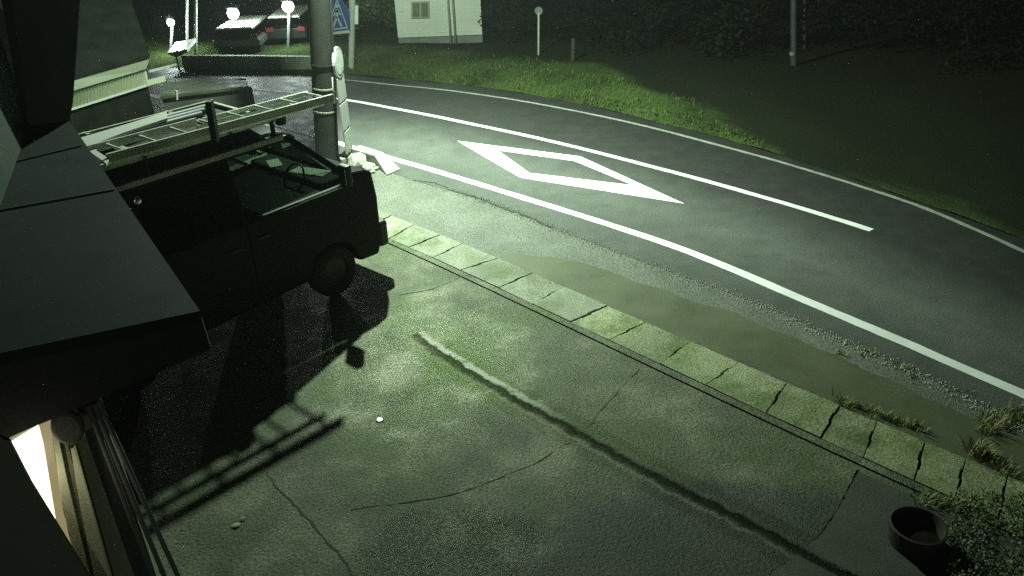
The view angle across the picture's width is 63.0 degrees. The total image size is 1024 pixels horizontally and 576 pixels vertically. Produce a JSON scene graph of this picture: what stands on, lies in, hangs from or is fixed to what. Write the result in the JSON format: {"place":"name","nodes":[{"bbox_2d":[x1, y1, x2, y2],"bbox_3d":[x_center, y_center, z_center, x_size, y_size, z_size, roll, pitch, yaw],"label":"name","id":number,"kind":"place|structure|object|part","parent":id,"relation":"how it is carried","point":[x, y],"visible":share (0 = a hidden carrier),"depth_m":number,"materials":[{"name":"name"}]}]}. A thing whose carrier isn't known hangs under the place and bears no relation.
{"place":"outdoors","nodes":[
{"label":"outdoors","id":0,"kind":"place"},
{"bbox_2d":[0,36,28,204],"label":"wall","id":1,"kind":"structure","parent":0,"point":[14,125],"depth_m":6.41,"materials":[{"name":"grey paint"}]},
{"bbox_2d":[167,38,195,68],"bbox_3d":[-8.828,-6.286,22.402,0.564,0.634,0.800,-2,28,0],"label":"sign","id":2,"kind":"object","parent":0,"point":[177,49],"visible":1,"depth_m":22.18,"materials":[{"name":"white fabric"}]},
{"bbox_2d":[376,417,383,422],"bbox_3d":[-1.306,1.303,8.239,0.082,0.019,0.082,-2,28,0],"label":"metal cap","id":3,"kind":"object","parent":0,"point":[379,419],"visible":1,"depth_m":8.23,"materials":[{"name":"white"}]},
{"bbox_2d":[0,0,1023,239],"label":"verge","id":4,"kind":"structure","parent":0,"point":[904,118],"depth_m":18.40,"materials":[{"name":"green plant"}]},
{"bbox_2d":[166,14,173,49],"bbox_3d":[-9.521,-7.106,23.341,0.303,1.031,0.249,-19,32,-29],"label":"street lamp","id":5,"kind":"object","parent":4,"relation":"on","point":[169,19],"visible":0.98,"depth_m":23.21,"materials":[{"name":"white metal"}]},
{"bbox_2d":[186,0,187,39],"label":"slim pole","id":6,"kind":"object","parent":4,"relation":"on","point":[186,19],"visible":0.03,"depth_m":23.20,"materials":[{"name":"white metal"}]},
{"bbox_2d":[194,0,196,54],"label":"slim pole","id":7,"kind":"object","parent":4,"relation":"on","point":[195,25],"depth_m":22.55,"materials":[{"name":"grey metal"}]},
{"bbox_2d":[225,3,238,21],"bbox_3d":[-7.738,-7.317,23.369,0.352,1.242,0.352,-26,36,-37],"label":"street lamp","id":8,"kind":"object","parent":4,"relation":"on","point":[233,12],"visible":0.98,"depth_m":23.08,"materials":[{"name":"white glass"}]},
{"bbox_2d":[213,15,268,53],"bbox_3d":[-7.545,-7.293,23.918,1.308,0.810,2.630,-2,28,0],"label":"car","id":9,"kind":"object","parent":4,"relation":"on","point":[245,31],"visible":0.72,"depth_m":22.80,"materials":[{"name":"grey metal"}]},
{"bbox_2d":[181,55,310,69],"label":"wall","id":10,"kind":"structure","parent":4,"relation":"on","point":[270,62],"depth_m":21.77,"materials":[{"name":"grey concrete"}]},
{"bbox_2d":[265,5,308,44],"bbox_3d":[-6.377,-7.767,24.598,1.172,0.920,2.630,-2,28,0],"label":"car","id":11,"kind":"object","parent":4,"relation":"on","point":[276,30],"visible":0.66,"depth_m":23.46,"materials":[{"name":"black metal"}]},
{"bbox_2d":[280,0,293,47],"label":"street lamp","id":12,"kind":"object","parent":4,"relation":"on","point":[288,6],"visible":0.98,"depth_m":22.81,"materials":[{"name":"white metal"}]},
{"bbox_2d":[332,0,357,70],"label":"crosswalk sign","id":13,"kind":"object","parent":4,"relation":"on","point":[345,19],"visible":0.91,"depth_m":20.55,"materials":[{"name":"blue metal"}]},
{"bbox_2d":[334,0,396,36],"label":"bush","id":14,"kind":"object","parent":4,"relation":"on","point":[375,9],"visible":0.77,"depth_m":24.38,"materials":[{"name":"green plant"}]},
{"bbox_2d":[394,0,484,43],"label":"white house","id":15,"kind":"structure","parent":4,"relation":"on","point":[438,21],"depth_m":22.90,"materials":[{"name":"white paint"}]},
{"bbox_2d":[411,1,429,17],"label":"window","id":16,"kind":"structure","parent":15,"relation":"in","point":[419,9],"depth_m":22.70,"materials":[{"name":"grey glass"}]},
{"bbox_2d":[481,0,509,33],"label":"tree","id":17,"kind":"object","parent":4,"relation":"on","point":[493,15],"visible":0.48,"depth_m":23.57,"materials":[{"name":"green plant"}]},
{"bbox_2d":[480,0,575,36],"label":"bush","id":18,"kind":"object","parent":4,"relation":"on","point":[518,10],"visible":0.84,"depth_m":22.25,"materials":[{"name":"green plant"}]},
{"bbox_2d":[298,44,764,147],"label":"grass","id":19,"kind":"structure","parent":4,"relation":"on","point":[617,106],"depth_m":19.09,"materials":[{"name":"green plant"}]},
{"bbox_2d":[535,7,542,54],"bbox_3d":[0.689,-6.460,21.206,0.200,1.320,0.056,-2,28,0],"label":"marker post","id":20,"kind":"object","parent":4,"relation":"on","point":[538,11],"visible":0.78,"depth_m":21.06,"materials":[{"name":"grey metal"}]},
{"bbox_2d":[571,38,574,60],"bbox_3d":[1.512,-5.808,20.596,0.100,0.682,0.100,-2,28,0],"label":"marker post","id":21,"kind":"object","parent":4,"relation":"on","point":[572,49],"visible":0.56,"depth_m":20.53,"materials":[{"name":"brown"}]},
{"bbox_2d":[478,0,678,52],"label":"bush","id":22,"kind":"object","parent":4,"relation":"on","point":[595,24],"visible":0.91,"depth_m":22.11,"materials":[{"name":"green plant"}]},
{"bbox_2d":[590,0,709,57],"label":"bush","id":23,"kind":"object","parent":4,"relation":"on","point":[668,11],"visible":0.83,"depth_m":21.43,"materials":[{"name":"green plant"}]},
{"bbox_2d":[673,0,812,59],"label":"bush","id":24,"kind":"object","parent":4,"relation":"on","point":[727,26],"visible":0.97,"depth_m":20.38,"materials":[{"name":"green plant"}]},
{"bbox_2d":[790,0,796,65],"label":"utility pole","id":25,"kind":"object","parent":4,"relation":"on","point":[793,24],"visible":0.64,"depth_m":19.10,"materials":[{"name":"grey concrete"}]},
{"bbox_2d":[803,0,805,48],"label":"utility pole","id":26,"kind":"object","parent":4,"relation":"on","point":[804,32],"depth_m":20.53,"materials":[{"name":"grey concrete"}]},
{"bbox_2d":[776,0,965,49],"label":"bush","id":27,"kind":"object","parent":4,"relation":"on","point":[871,34],"visible":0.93,"depth_m":20.06,"materials":[{"name":"green plant"}]},
{"bbox_2d":[10,64,1023,482],"bbox_3d":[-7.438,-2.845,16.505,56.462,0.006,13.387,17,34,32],"label":"road","id":28,"kind":"structure","parent":0,"point":[918,288],"depth_m":12.43,"materials":[{"name":"grey asphalt"}]},
{"bbox_2d":[159,78,255,111],"bbox_3d":[-5.957,-3.642,16.550,1.644,1.260,2.529,-11,29,-15],"label":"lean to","id":29,"kind":"object","parent":28,"relation":"on","point":[175,93],"visible":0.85,"depth_m":16.34,"materials":[{"name":"grey metal"}]},
{"bbox_2d":[332,47,352,162],"bbox_3d":[-2.972,-3.216,14.707,0.454,2.021,0.397,-23,34,-33],"label":"bus stop sign","id":30,"kind":"object","parent":28,"relation":"on","point":[337,61],"visible":0.82,"depth_m":14.64,"materials":[{"name":"grey metal"}]},
{"bbox_2d":[351,145,382,164],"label":"kerb block","id":31,"kind":"structure","parent":28,"relation":"on","point":[370,153],"depth_m":14.95,"materials":[{"name":"concrete"}]},
{"bbox_2d":[375,152,399,174],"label":"kerb block","id":32,"kind":"structure","parent":28,"relation":"on","point":[385,164],"depth_m":14.64,"materials":[{"name":"concrete"}]},
{"bbox_2d":[388,243,1023,539],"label":"kerb bed","id":33,"kind":"object","parent":28,"relation":"on","point":[917,491],"visible":0.28,"depth_m":8.43,"materials":[{"name":"concrete"}]},
{"bbox_2d":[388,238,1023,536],"bbox_3d":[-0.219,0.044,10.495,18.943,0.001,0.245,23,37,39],"label":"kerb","id":34,"kind":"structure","parent":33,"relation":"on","point":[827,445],"depth_m":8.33,"materials":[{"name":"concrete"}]},
{"bbox_2d":[102,244,1023,575],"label":"yard","id":35,"kind":"structure","parent":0,"point":[506,438],"depth_m":7.63,"materials":[{"name":"concrete"}]},
{"bbox_2d":[0,0,176,133],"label":"corrugated shed","id":36,"kind":"structure","parent":35,"relation":"on","point":[110,37],"depth_m":15.31,"materials":[{"name":"metal"}]},
{"bbox_2d":[0,121,210,575],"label":"building wing","id":37,"kind":"structure","parent":35,"relation":"on","point":[97,303],"depth_m":4.38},
{"bbox_2d":[1,0,79,125],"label":"wing wall","id":38,"kind":"structure","parent":37,"relation":"on","point":[42,35],"depth_m":6.97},
{"bbox_2d":[12,420,70,542],"bbox_3d":[-2.427,1.228,4.401,0.320,1.222,0.020,-13,30,-19],"label":"window","id":39,"kind":"structure","parent":37,"relation":"in","point":[35,448],"depth_m":4.23,"materials":[{"name":"white glass"}]},
{"bbox_2d":[0,434,89,575],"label":"door panel","id":40,"kind":"structure","parent":37,"relation":"attached to","point":[34,541],"depth_m":4.08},
{"bbox_2d":[50,410,84,444],"bbox_3d":[-2.202,0.688,4.140,0.150,0.200,0.050,-13,30,-19],"label":"wall lamp","id":41,"kind":"object","parent":37,"relation":"attached to","point":[68,428],"visible":0.92,"depth_m":4.12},
{"bbox_2d":[53,436,90,575],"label":"window frame","id":42,"kind":"structure","parent":37,"relation":"in","point":[68,507],"depth_m":4.37,"materials":[{"name":"brown wood"}]},
{"bbox_2d":[79,99,388,394],"bbox_3d":[-3.716,-0.722,9.646,2.170,2.433,4.420,21,36,36],"label":"parked van","id":43,"kind":"object","parent":35,"relation":"on","point":[287,212],"visible":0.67,"depth_m":9.39,"materials":[{"name":"black paint"}]},
{"bbox_2d":[81,112,167,165],"bbox_3d":[-4.091,-1.547,8.589,0.684,0.030,1.718,-2,28,0],"label":"white board","id":44,"kind":"object","parent":43,"relation":"on","point":[117,132],"visible":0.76,"depth_m":8.73,"materials":[{"name":"grey wood"}]},
{"bbox_3d":[-3.668,-0.211,8.610,0.180,1.702,2.060,21,36,36],"label":"sliding door","id":45,"kind":"part","parent":43,"relation":"part of","materials":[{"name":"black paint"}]},
{"bbox_2d":[86,91,333,161],"bbox_3d":[-3.261,-1.696,8.771,0.447,0.085,3.053,22,37,38],"label":"extension ladder","id":46,"kind":"object","parent":43,"relation":"on","point":[153,144],"visible":0.79,"depth_m":8.72,"materials":[{"name":"metal"}]},
{"bbox_2d":[205,100,219,142],"bbox_3d":[-3.047,-1.695,8.496,0.073,0.425,0.115,-2,28,0],"label":"rack post","id":47,"kind":"object","parent":43,"relation":"attached to","point":[212,120],"visible":1,"depth_m":8.47,"materials":[{"name":"black metal"}]},
{"bbox_2d":[196,97,323,133],"bbox_3d":[-2.771,-1.919,9.279,0.336,0.050,1.412,22,37,38],"label":"ladder section","id":48,"kind":"object","parent":43,"relation":"on","point":[251,113],"visible":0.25,"depth_m":9.29,"materials":[{"name":"metal"}]},
{"bbox_3d":[-2.510,-0.893,9.765,0.180,1.693,1.463,21,36,36],"label":"door","id":49,"kind":"part","parent":43,"relation":"part of","materials":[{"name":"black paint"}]},
{"bbox_2d":[888,506,948,559],"bbox_3d":[3.157,1.921,6.526,0.428,0.195,0.428,-2,28,0],"label":"round pot","id":50,"kind":"object","parent":35,"relation":"on","point":[917,533],"visible":1,"depth_m":6.53,"materials":[{"name":"plastic"}]},
{"bbox_2d":[911,484,970,515],"bbox_3d":[3.547,1.767,6.911,0.456,0.095,0.299,14,32,28],"label":"grass tuft","id":51,"kind":"object","parent":35,"relation":"on","point":[940,502],"visible":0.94,"depth_m":6.92,"materials":[{"name":"green plant"}]},
{"bbox_2d":[945,487,1023,575],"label":"bush","id":52,"kind":"object","parent":35,"relation":"on","point":[977,566],"visible":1,"depth_m":6.52,"materials":[{"name":"green plant"}]},
{"bbox_2d":[152,105,1023,479],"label":"shoulder","id":53,"kind":"object","parent":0,"point":[482,227],"visible":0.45,"depth_m":11.53},
{"bbox_2d":[308,0,338,161],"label":"utility pole","id":54,"kind":"object","parent":53,"relation":"on","point":[320,19],"visible":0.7,"depth_m":14.23,"materials":[{"name":"concrete"}]},
{"bbox_2d":[348,152,366,168],"bbox_3d":[-2.735,-2.230,14.847,0.380,0.323,0.349,-24,35,-35],"label":"concrete chunk","id":55,"kind":"object","parent":53,"relation":"on","point":[358,159],"visible":0.68,"depth_m":14.72,"materials":[{"name":"grey concrete"}]},
{"bbox_2d":[362,162,375,170],"bbox_3d":[-2.514,-2.135,14.715,0.233,0.174,0.360,-25,36,-36],"label":"concrete chunk","id":56,"kind":"object","parent":53,"relation":"on","point":[368,166],"visible":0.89,"depth_m":14.65,"materials":[{"name":"grey concrete"}]},
{"bbox_2d":[402,176,1023,431],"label":"grit","id":57,"kind":"object","parent":53,"relation":"on","point":[964,397],"visible":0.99,"depth_m":10.07,"materials":[{"name":"grey gravel"}]},
{"bbox_2d":[499,251,1023,482],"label":"mud","id":58,"kind":"structure","parent":53,"relation":"on","point":[737,337],"depth_m":8.99,"materials":[{"name":"mud"},{"name":"soil"}]},
{"bbox_2d":[834,348,848,356],"bbox_3d":[3.536,0.693,8.957,0.152,0.066,0.132,22,36,37],"label":"grass tuft","id":59,"kind":"object","parent":53,"relation":"on","point":[841,352],"visible":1,"depth_m":8.97,"materials":[{"name":"green plant"}]},
{"bbox_2d":[889,359,912,369],"bbox_3d":[4.038,0.799,8.719,0.246,0.066,0.177,23,37,39],"label":"grass tuft","id":60,"kind":"object","parent":53,"relation":"on","point":[896,364],"visible":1,"depth_m":8.73,"materials":[{"name":"green plant"}]},
{"bbox_2d":[967,409,1009,437],"bbox_3d":[4.438,1.264,7.734,0.445,0.141,0.385,-2,28,0],"label":"grass tuft","id":61,"kind":"object","parent":53,"relation":"on","point":[990,428],"visible":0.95,"depth_m":7.77,"materials":[{"name":"green plant"}]},
{"bbox_2d":[979,398,1023,431],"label":"grass tuft","id":62,"kind":"object","parent":53,"relation":"on","point":[1017,412],"visible":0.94,"depth_m":7.88,"materials":[{"name":"green plant"}]},
{"bbox_2d":[227,160,1005,518],"bbox_3d":[-0.002,-0.015,10.764,19.008,0.001,0.734,23,37,39],"label":"drain channel","id":63,"kind":"object","parent":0,"point":[231,164],"visible":0.14,"depth_m":7.61,"materials":[{"name":"grey concrete"}]},
{"bbox_2d":[378,211,390,218],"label":"drain cover","id":64,"kind":"object","parent":63,"relation":"on","point":[382,215],"visible":0.16,"depth_m":12.77,"materials":[{"name":"concrete"}]},
{"bbox_2d":[384,216,413,238],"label":"drain cover","id":65,"kind":"object","parent":63,"relation":"on","point":[396,226],"visible":0.38,"depth_m":12.43,"materials":[{"name":"concrete"}]},
{"bbox_2d":[390,225,439,247],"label":"drain cover","id":66,"kind":"object","parent":63,"relation":"on","point":[411,236],"visible":0.69,"depth_m":12.07,"materials":[{"name":"concrete"}]},
{"bbox_2d":[410,235,461,257],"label":"drain cover","id":67,"kind":"object","parent":63,"relation":"on","point":[436,246],"visible":0.72,"depth_m":11.75,"materials":[{"name":"concrete"}]},
{"bbox_2d":[434,244,497,270],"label":"drain cover","id":68,"kind":"object","parent":63,"relation":"on","point":[461,257],"visible":0.75,"depth_m":11.37,"materials":[{"name":"concrete"}]},
{"bbox_2d":[461,258,531,287],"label":"drain cover","id":69,"kind":"object","parent":63,"relation":"on","point":[498,273],"visible":0.72,"depth_m":10.93,"materials":[{"name":"concrete"}]},
{"bbox_2d":[499,273,563,303],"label":"drain cover","id":70,"kind":"object","parent":63,"relation":"on","point":[532,288],"visible":0.68,"depth_m":10.53,"materials":[{"name":"concrete"}]},
{"bbox_2d":[532,287,606,321],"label":"drain cover","id":71,"kind":"object","parent":63,"relation":"on","point":[568,304],"visible":0.75,"depth_m":10.11,"materials":[{"name":"concrete"}]},
{"bbox_2d":[571,306,644,340],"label":"drain cover","id":72,"kind":"object","parent":63,"relation":"on","point":[608,323],"visible":0.72,"depth_m":9.71,"materials":[{"name":"grey concrete"}]},
{"bbox_2d":[610,322,689,364],"bbox_3d":[1.550,0.626,9.336,0.582,0.077,0.702,-26,36,-36],"label":"drain cover","id":73,"kind":"object","parent":63,"relation":"on","point":[653,343],"visible":0.67,"depth_m":9.30,"materials":[{"name":"grey concrete"}]},
{"bbox_2d":[661,341,737,385],"bbox_3d":[1.986,0.823,8.920,0.582,0.080,0.611,-26,36,-37],"label":"drain cover","id":74,"kind":"object","parent":63,"relation":"on","point":[698,363],"visible":0.78,"depth_m":8.88,"materials":[{"name":"grey concrete"}]},
{"bbox_2d":[706,362,785,413],"bbox_3d":[2.432,1.030,8.503,0.582,0.084,0.679,-26,36,-37],"label":"drain cover","id":75,"kind":"object","parent":63,"relation":"on","point":[750,387],"visible":0.81,"depth_m":8.48,"materials":[{"name":"grey concrete"}]},
{"bbox_2d":[767,384,838,438],"bbox_3d":[2.829,1.206,8.130,0.547,0.084,0.689,17,34,32],"label":"drain cover","id":76,"kind":"object","parent":63,"relation":"on","point":[805,411],"visible":0.81,"depth_m":8.09,"materials":[{"name":"grey concrete"}]},
{"bbox_2d":[821,407,875,458],"bbox_3d":[3.170,1.367,7.821,0.395,0.075,0.658,17,34,32],"label":"drain cover","id":77,"kind":"object","parent":63,"relation":"on","point":[850,431],"visible":0.91,"depth_m":7.79,"materials":[{"name":"grey concrete"}]},
{"bbox_2d":[864,422,923,480],"bbox_3d":[3.458,1.488,7.556,0.426,0.077,0.696,15,32,29],"label":"drain cover","id":78,"kind":"object","parent":63,"relation":"on","point":[894,450],"visible":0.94,"depth_m":7.52,"materials":[{"name":"grey concrete"}]},
{"bbox_2d":[915,442,964,497],"bbox_3d":[3.734,1.610,7.308,0.335,0.077,0.660,15,33,30],"label":"drain cover","id":79,"kind":"object","parent":63,"relation":"on","point":[940,471],"visible":0.93,"depth_m":7.28,"materials":[{"name":"grey concrete"}]},
{"bbox_2d":[957,458,1006,517],"bbox_3d":[3.980,1.714,7.089,0.325,0.086,0.652,16,33,30],"label":"drain cover","id":80,"kind":"object","parent":63,"relation":"on","point":[976,477],"visible":0.79,"depth_m":7.10,"materials":[{"name":"grey concrete"}]},
{"bbox_2d":[999,477,1023,529],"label":"drain cover","id":81,"kind":"object","parent":63,"relation":"on","point":[1013,486],"visible":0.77,"depth_m":6.94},
{"bbox_2d":[854,347,878,358],"bbox_3d":[3.818,0.688,8.955,0.226,0.056,0.201,-2,28,0],"label":"grass tuft","id":82,"kind":"object","parent":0,"point":[868,351],"visible":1,"depth_m":8.96,"materials":[{"name":"green plant"}]},
{"bbox_2d":[832,386,929,432],"bbox_3d":[3.515,1.183,8.008,0.989,0.095,0.245,19,34,34],"label":"grass tuft","id":83,"kind":"object","parent":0,"point":[880,413],"visible":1,"depth_m":7.97,"materials":[{"name":"green plant"}]},
{"bbox_2d":[957,430,1001,461],"bbox_3d":[4.168,1.417,7.448,0.390,0.162,0.393,12,31,24],"label":"grass tuft","id":84,"kind":"object","parent":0,"point":[976,449],"visible":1,"depth_m":7.44,"materials":[{"name":"green plant"}]},
{"bbox_2d":[977,450,1023,479],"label":"grass tuft","id":85,"kind":"object","parent":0,"point":[1001,467],"visible":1,"depth_m":7.26,"materials":[{"name":"green plant"}]}
]}

